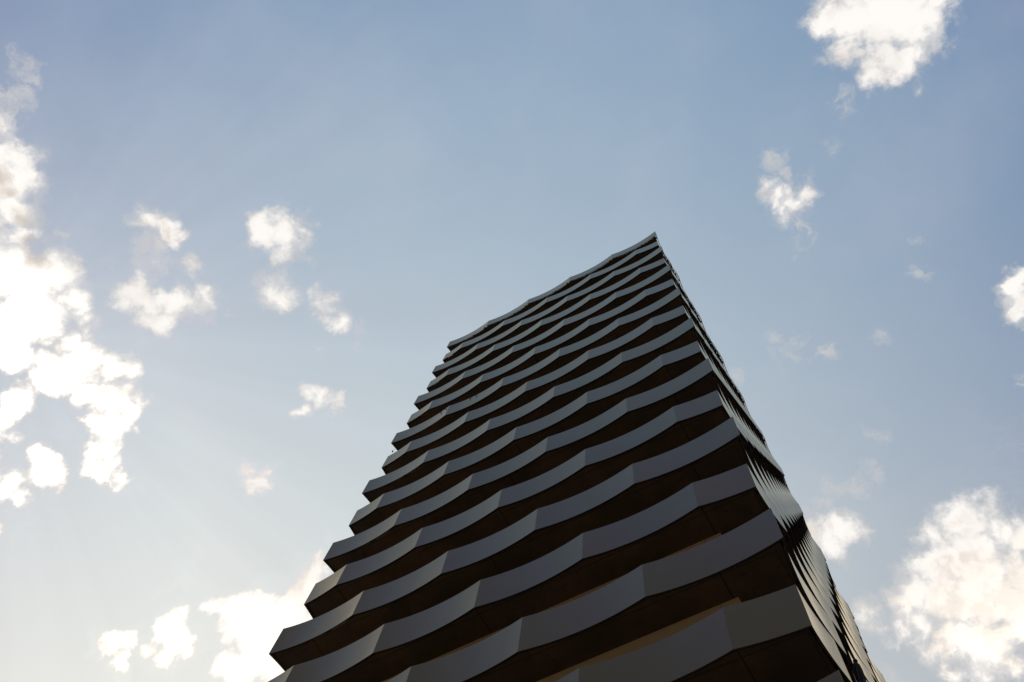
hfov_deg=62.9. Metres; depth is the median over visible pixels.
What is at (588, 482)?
apartment tower
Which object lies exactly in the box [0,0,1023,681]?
sky
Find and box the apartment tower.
[268,232,885,681]

